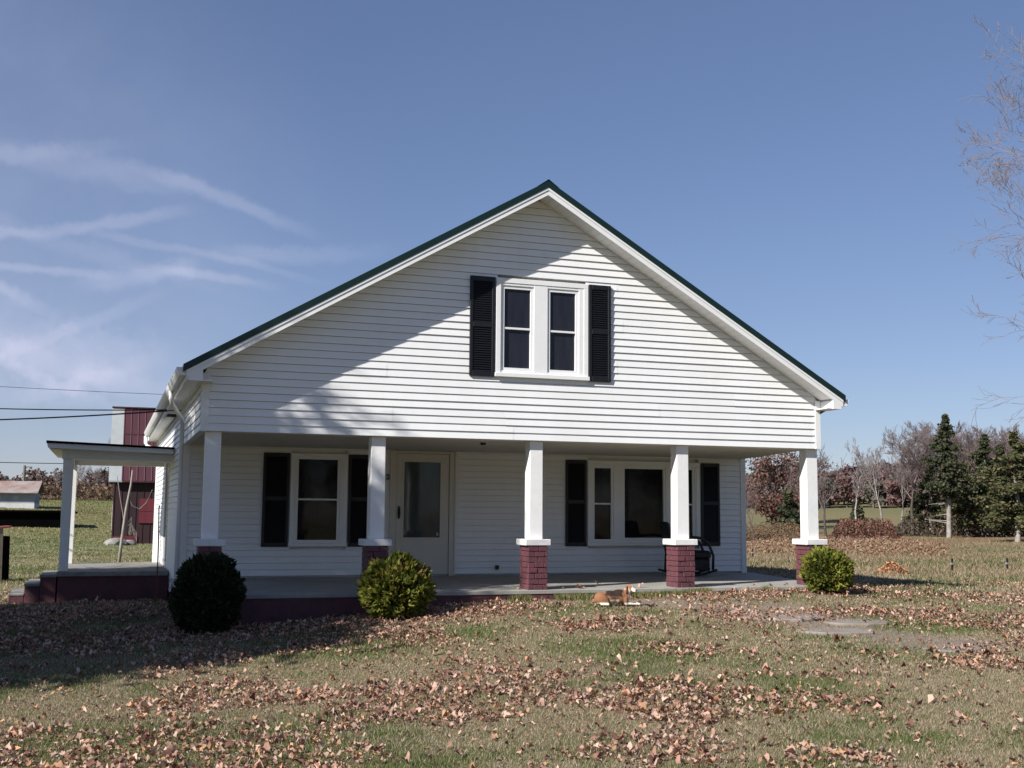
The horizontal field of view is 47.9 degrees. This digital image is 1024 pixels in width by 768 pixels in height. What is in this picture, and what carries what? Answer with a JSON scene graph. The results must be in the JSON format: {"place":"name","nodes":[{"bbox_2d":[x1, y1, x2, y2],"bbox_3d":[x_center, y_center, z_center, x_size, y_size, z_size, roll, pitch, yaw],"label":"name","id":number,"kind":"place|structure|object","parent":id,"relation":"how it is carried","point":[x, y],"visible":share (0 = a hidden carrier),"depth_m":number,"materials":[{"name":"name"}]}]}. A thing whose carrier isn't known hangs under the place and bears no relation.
{"place":"outdoors","nodes":[
{"label":"outdoors","id":0,"kind":"place"},
{"bbox_2d":[0,462,62,463],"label":"power cable","id":1,"kind":"object","parent":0,"point":[36,463],"visible":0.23,"depth_m":67.62,"materials":[{"name":"black plastic"}]},
{"bbox_2d":[0,480,1023,767],"bbox_3d":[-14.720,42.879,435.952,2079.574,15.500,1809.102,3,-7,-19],"label":"ground","id":2,"kind":"structure","parent":0,"point":[836,512],"depth_m":10.51,"materials":[{"name":"plant"}]},
{"bbox_2d":[0,525,11,581],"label":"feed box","id":3,"kind":"object","parent":2,"relation":"on","point":[4,554],"visible":0.89,"depth_m":24.48,"materials":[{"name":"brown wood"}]},
{"bbox_2d":[0,481,44,508],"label":"grey shed","id":4,"kind":"structure","parent":2,"relation":"on","point":[20,494],"depth_m":77.19,"materials":[{"name":"white wood"}]},
{"bbox_2d":[13,496,18,500],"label":"window","id":5,"kind":"structure","parent":4,"relation":"in","point":[15,498],"depth_m":76.96,"materials":[{"name":"grey glass"}]},
{"bbox_2d":[22,465,31,480],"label":"utility pole","id":6,"kind":"object","parent":2,"relation":"on","point":[24,472],"visible":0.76,"depth_m":91.85,"materials":[{"name":"grey wood"}]},
{"bbox_2d":[0,510,77,527],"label":"long low shed","id":7,"kind":"structure","parent":2,"relation":"on","point":[36,518],"depth_m":57.91,"materials":[{"name":"black"}]},
{"bbox_2d":[0,467,113,496],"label":"woods","id":8,"kind":"object","parent":2,"relation":"on","point":[44,477],"visible":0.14,"depth_m":115.58,"materials":[{"name":"brown plant"}]},
{"bbox_2d":[52,468,62,484],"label":"bare tree","id":9,"kind":"object","parent":2,"relation":"on","point":[58,479],"visible":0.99,"depth_m":109.24,"materials":[{"name":"grey plant"}]},
{"bbox_2d":[39,482,113,500],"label":"hedge scrub","id":10,"kind":"object","parent":2,"relation":"on","point":[89,494],"visible":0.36,"depth_m":98.91,"materials":[{"name":"brown plant"}]},
{"bbox_2d":[77,465,88,481],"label":"bare tree","id":11,"kind":"object","parent":2,"relation":"on","point":[79,473],"visible":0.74,"depth_m":104.92,"materials":[{"name":"grey plant"}]},
{"bbox_2d":[80,466,95,487],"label":"bare tree","id":12,"kind":"object","parent":2,"relation":"on","point":[87,475],"visible":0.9,"depth_m":105.63,"materials":[{"name":"grey plant"}]},
{"bbox_2d":[90,466,103,494],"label":"bare tree","id":13,"kind":"object","parent":2,"relation":"on","point":[96,475],"visible":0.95,"depth_m":108.77,"materials":[{"name":"grey plant"}]},
{"bbox_2d":[103,538,126,545],"bbox_3d":[-15.728,6.322,45.609,0.852,0.479,0.820,-4,-8,34],"label":"rock","id":14,"kind":"object","parent":2,"relation":"on","point":[113,541],"visible":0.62,"depth_m":45.30,"materials":[{"name":"stone"}]},
{"bbox_2d":[126,540,135,544],"bbox_3d":[-15.286,6.380,46.136,0.478,0.287,0.466,3,-7,-19],"label":"rock","id":15,"kind":"object","parent":2,"relation":"on","point":[131,542],"visible":0.67,"depth_m":45.97,"materials":[{"name":"stone"}]},
{"bbox_2d":[109,406,156,543],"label":"red barn","id":16,"kind":"structure","parent":2,"relation":"on","point":[127,429],"depth_m":47.39,"materials":[{"name":"wood"}]},
{"bbox_2d":[138,499,154,522],"bbox_3d":[-14.891,5.220,47.428,0.880,1.000,0.055,3,-7,-19],"label":"door","id":17,"kind":"structure","parent":16,"relation":"in","point":[146,513],"depth_m":47.36,"materials":[{"name":"red wood"}]},
{"bbox_2d":[117,470,151,562],"bbox_3d":[-9.621,3.473,29.281,0.887,2.569,0.100,3,-7,-19],"label":"bare sapling","id":18,"kind":"object","parent":2,"relation":"on","point":[122,531],"visible":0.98,"depth_m":29.22,"materials":[{"name":"grey plant"}]},
{"bbox_2d":[156,505,159,598],"bbox_3d":[-6.019,2.930,19.572,0.042,1.734,0.038,3,-7,-19],"label":"metal rod","id":19,"kind":"object","parent":2,"relation":"on","point":[158,550],"visible":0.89,"depth_m":19.57,"materials":[{"name":"metal"}]},
{"bbox_2d":[167,551,246,634],"bbox_3d":[-3.698,2.556,14.003,0.954,1.053,0.975,3,-7,-19],"label":"rounded shrub","id":20,"kind":"object","parent":2,"relation":"on","point":[218,575],"visible":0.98,"depth_m":13.79,"materials":[{"name":"green plant"}]},
{"bbox_2d":[355,550,436,618],"bbox_3d":[-1.463,2.558,14.656,1.064,0.922,1.084,3,-7,-19],"label":"rounded shrub","id":21,"kind":"object","parent":2,"relation":"on","point":[397,584],"visible":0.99,"depth_m":14.38,"materials":[{"name":"green plant"}]},
{"bbox_2d":[8,179,848,625],"bbox_3d":[-2.567,1.205,22.514,13.010,6.883,14.395,3,-7,-19],"label":"farmhouse","id":22,"kind":"object","parent":2,"relation":"on","point":[548,387],"visible":0.78,"depth_m":17.09,"materials":[{"name":"white plastic"}]},
{"bbox_2d":[0,386,162,394],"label":"power cable","id":23,"kind":"object","parent":22,"relation":"attached to","point":[78,390],"visible":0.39,"depth_m":77.98,"materials":[{"name":"black plastic"}]},
{"bbox_2d":[0,408,166,410],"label":"power cable","id":24,"kind":"object","parent":22,"relation":"attached to","point":[89,409],"visible":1,"depth_m":19.36,"materials":[{"name":"black plastic"}]},
{"bbox_2d":[0,410,180,419],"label":"power cable","id":25,"kind":"object","parent":22,"relation":"attached to","point":[88,415],"visible":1,"depth_m":19.37,"materials":[{"name":"black plastic"}]},
{"bbox_2d":[162,462,169,567],"bbox_3d":[-6.663,2.515,22.234,0.050,2.150,1.050,3,-7,-19],"label":"side door","id":26,"kind":"structure","parent":22,"relation":"in","point":[167,481],"depth_m":22.37,"materials":[{"name":"white glass"}]},
{"bbox_2d":[288,453,347,546],"bbox_3d":[-3.157,1.891,18.811,0.960,1.505,0.115,3,-7,-19],"label":"window","id":27,"kind":"structure","parent":22,"relation":"in","point":[318,482],"depth_m":18.83,"materials":[{"name":"white glass"}]},
{"bbox_2d":[395,453,448,573],"bbox_3d":[-1.499,2.179,19.345,0.909,2.008,0.110,3,-7,-19],"label":"front door","id":28,"kind":"structure","parent":22,"relation":"in","point":[422,481],"depth_m":19.38,"materials":[{"name":"beige paint"}]},
{"bbox_2d":[495,277,589,380],"bbox_3d":[0.430,-0.777,16.525,1.440,1.415,0.115,3,-7,-19],"label":"window","id":29,"kind":"structure","parent":22,"relation":"in","point":[541,327],"depth_m":16.50,"materials":[{"name":"white glass"}]},
{"bbox_2d":[440,580,787,588],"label":"porch leaves","id":30,"kind":"object","parent":22,"relation":"on","point":[583,587],"visible":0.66,"depth_m":16.80,"materials":[{"name":"brown plant"}]},
{"bbox_2d":[587,460,699,545],"bbox_3d":[2.378,2.149,20.732,2.250,1.505,0.115,3,-7,-19],"label":"window","id":31,"kind":"structure","parent":22,"relation":"in","point":[628,501],"depth_m":20.67,"materials":[{"name":"white glass"}]},
{"bbox_2d":[658,522,717,575],"bbox_3d":[3.044,2.859,20.008,0.931,0.925,0.648,1,-6,-5],"label":"porch armchair","id":32,"kind":"object","parent":22,"relation":"on","point":[702,559],"visible":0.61,"depth_m":19.75,"materials":[{"name":"black metal"}]},
{"bbox_2d":[0,574,1023,767],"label":"fallen leaves","id":33,"kind":"object","parent":2,"relation":"on","point":[673,748],"visible":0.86,"depth_m":10.07,"materials":[{"name":"brown plant"}]},
{"bbox_2d":[0,499,1023,607],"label":"field grass","id":34,"kind":"structure","parent":2,"relation":"on","point":[1012,549],"depth_m":36.47,"materials":[{"name":"green plant"}]},
{"bbox_2d":[590,584,640,605],"bbox_3d":[1.362,2.790,15.263,0.683,0.283,0.264,0,-6,2],"label":"beagle dog","id":35,"kind":"object","parent":2,"relation":"on","point":[617,596],"visible":1,"depth_m":15.22},
{"bbox_2d":[507,584,847,601],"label":"porch edge weeds","id":36,"kind":"object","parent":2,"relation":"on","point":[559,596],"visible":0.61,"depth_m":16.42,"materials":[{"name":"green plant"}]},
{"bbox_2d":[746,477,760,539],"bbox_3d":[11.887,6.422,58.427,1.473,3.376,2.519,5,-8,-37],"label":"bare tree","id":37,"kind":"object","parent":2,"relation":"on","point":[751,500],"visible":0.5,"depth_m":58.30,"materials":[{"name":"brown plant"}]},
{"bbox_2d":[745,451,799,528],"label":"oak tree","id":38,"kind":"object","parent":2,"relation":"on","point":[771,474],"visible":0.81,"depth_m":88.97,"materials":[{"name":"brown plant"}]},
{"bbox_2d":[746,522,800,541],"bbox_3d":[14.575,8.434,65.859,5.456,1.124,16.131,-1,-6,13],"label":"weed patch","id":39,"kind":"object","parent":2,"relation":"on","point":[781,530],"visible":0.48,"depth_m":61.55,"materials":[{"name":"brown plant"}]},
{"bbox_2d":[774,488,799,533],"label":"cedar shrub","id":40,"kind":"object","parent":2,"relation":"on","point":[788,509],"visible":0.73,"depth_m":79.03,"materials":[{"name":"green plant"}]},
{"bbox_2d":[784,467,799,521],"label":"bare tree","id":41,"kind":"object","parent":2,"relation":"on","point":[797,471],"visible":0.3,"depth_m":88.24,"materials":[{"name":"brown plant"}]},
{"bbox_2d":[776,451,833,517],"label":"oak tree","id":42,"kind":"object","parent":2,"relation":"on","point":[793,473],"visible":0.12,"depth_m":100.13,"materials":[{"name":"brown plant"}]},
{"bbox_2d":[790,444,846,537],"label":"bare tree","id":43,"kind":"object","parent":2,"relation":"on","point":[823,485],"visible":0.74,"depth_m":67.80,"materials":[{"name":"grey plant"}]},
{"bbox_2d":[798,544,855,592],"bbox_3d":[4.640,2.730,16.915,0.841,0.747,0.871,3,-7,-19],"label":"rounded shrub","id":44,"kind":"object","parent":2,"relation":"on","point":[827,569],"visible":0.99,"depth_m":16.73,"materials":[{"name":"green plant"}]},
{"bbox_2d":[746,535,949,556],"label":"dry weeds","id":45,"kind":"object","parent":2,"relation":"on","point":[896,545],"visible":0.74,"depth_m":43.49,"materials":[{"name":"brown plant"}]},
{"bbox_2d":[846,499,867,526],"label":"cedar shrub","id":46,"kind":"object","parent":2,"relation":"on","point":[860,512],"visible":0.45,"depth_m":87.44,"materials":[{"name":"green plant"}]},
{"bbox_2d":[732,613,982,652],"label":"path","id":47,"kind":"structure","parent":2,"relation":"on","point":[848,631],"depth_m":13.61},
{"bbox_2d":[845,441,881,532],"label":"bare tree","id":48,"kind":"object","parent":2,"relation":"on","point":[861,477],"visible":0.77,"depth_m":80.49,"materials":[{"name":"grey plant"}]},
{"bbox_2d":[827,517,902,539],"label":"bramble thicket","id":49,"kind":"object","parent":2,"relation":"on","point":[881,528],"visible":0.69,"depth_m":66.38,"materials":[{"name":"brown plant"}]},
{"bbox_2d":[852,431,892,520],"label":"bare tree","id":50,"kind":"object","parent":2,"relation":"on","point":[871,463],"visible":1,"depth_m":76.17,"materials":[{"name":"grey plant"}]},
{"bbox_2d":[746,446,1010,507],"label":"hill woods","id":51,"kind":"object","parent":2,"relation":"on","point":[889,491],"visible":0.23,"depth_m":130.32,"materials":[{"name":"brown plant"}]},
{"bbox_2d":[875,560,909,573],"bbox_3d":[8.204,3.955,24.909,0.806,0.289,0.669,3,-7,-19],"label":"leaf pile","id":52,"kind":"object","parent":2,"relation":"on","point":[888,567],"visible":0.9,"depth_m":24.75,"materials":[{"name":"orange plant"}]},
{"bbox_2d":[881,443,913,527],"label":"bare tree","id":53,"kind":"object","parent":2,"relation":"on","point":[903,477],"visible":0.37,"depth_m":84.69,"materials":[{"name":"grey plant"}]},
{"bbox_2d":[870,425,939,535],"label":"bare tree","id":54,"kind":"object","parent":2,"relation":"on","point":[916,455],"visible":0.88,"depth_m":77.17,"materials":[{"name":"brown plant"}]},
{"bbox_2d":[884,421,955,516],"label":"bare tree","id":55,"kind":"object","parent":2,"relation":"on","point":[915,430],"visible":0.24,"depth_m":105.63,"materials":[{"name":"grey plant"}]},
{"bbox_2d":[902,465,953,529],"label":"cedar tree","id":56,"kind":"object","parent":2,"relation":"on","point":[923,498],"visible":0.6,"depth_m":80.44,"materials":[{"name":"green plant"}]},
{"bbox_2d":[900,422,986,462],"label":"bare tree","id":57,"kind":"object","parent":2,"relation":"on","point":[906,431],"visible":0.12,"depth_m":110.05,"materials":[{"name":"grey plant"}]},
{"bbox_2d":[919,413,981,537],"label":"cedar tree","id":58,"kind":"object","parent":2,"relation":"on","point":[950,469],"visible":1,"depth_m":72.44,"materials":[{"name":"green plant"}]},
{"bbox_2d":[926,462,981,534],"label":"cedar tree","id":59,"kind":"object","parent":2,"relation":"on","point":[954,508],"visible":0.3,"depth_m":77.42,"materials":[{"name":"green plant"}]},
{"bbox_2d":[895,508,1023,536],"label":"undergrowth","id":60,"kind":"object","parent":2,"relation":"on","point":[904,529],"visible":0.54,"depth_m":75.88,"materials":[{"name":"brown plant"}]},
{"bbox_2d":[932,420,1005,477],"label":"bare tree","id":61,"kind":"object","parent":2,"relation":"on","point":[954,440],"visible":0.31,"depth_m":101.87,"materials":[{"name":"grey plant"}]},
{"bbox_2d":[951,434,1012,536],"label":"cedar tree","id":62,"kind":"object","parent":2,"relation":"on","point":[981,454],"visible":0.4,"depth_m":75.34,"materials":[{"name":"green plant"}]},
{"bbox_2d":[956,424,1010,478],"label":"bare tree","id":63,"kind":"object","parent":2,"relation":"on","point":[1001,430],"visible":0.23,"depth_m":107.43,"materials":[{"name":"grey plant"}]},
{"bbox_2d":[951,16,1023,426],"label":"maple tree","id":64,"kind":"object","parent":2,"relation":"on","point":[993,173],"visible":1,"depth_m":25.01,"materials":[{"name":"grey plant"}]},
{"bbox_2d":[962,423,1023,482],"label":"bare tree","id":65,"kind":"object","parent":2,"relation":"on","point":[1003,442],"visible":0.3,"depth_m":98.57,"materials":[{"name":"grey plant"}]},
{"bbox_2d":[963,431,1023,542],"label":"cedar tree","id":66,"kind":"object","parent":2,"relation":"on","point":[1006,507],"visible":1,"depth_m":63.81,"materials":[{"name":"green plant"}]},
{"bbox_2d":[974,444,1012,531],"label":"cedar tree","id":67,"kind":"object","parent":2,"relation":"on","point":[999,450],"visible":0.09,"depth_m":82.67,"materials":[{"name":"green plant"}]},
{"bbox_2d":[989,423,1023,469],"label":"bare tree","id":68,"kind":"object","parent":2,"relation":"on","point":[1021,436],"visible":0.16,"depth_m":91.42,"materials":[{"name":"grey plant"}]},
{"bbox_2d":[1008,440,1023,529],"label":"cedar tree","id":69,"kind":"object","parent":2,"relation":"on","point":[1011,522],"visible":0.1,"depth_m":65.77,"materials":[{"name":"green plant"}]},
{"bbox_2d":[0,0,1023,479],"label":"sky","id":70,"kind":"structure","parent":0,"point":[179,178],"materials":[{"name":"blue"}]}
]}

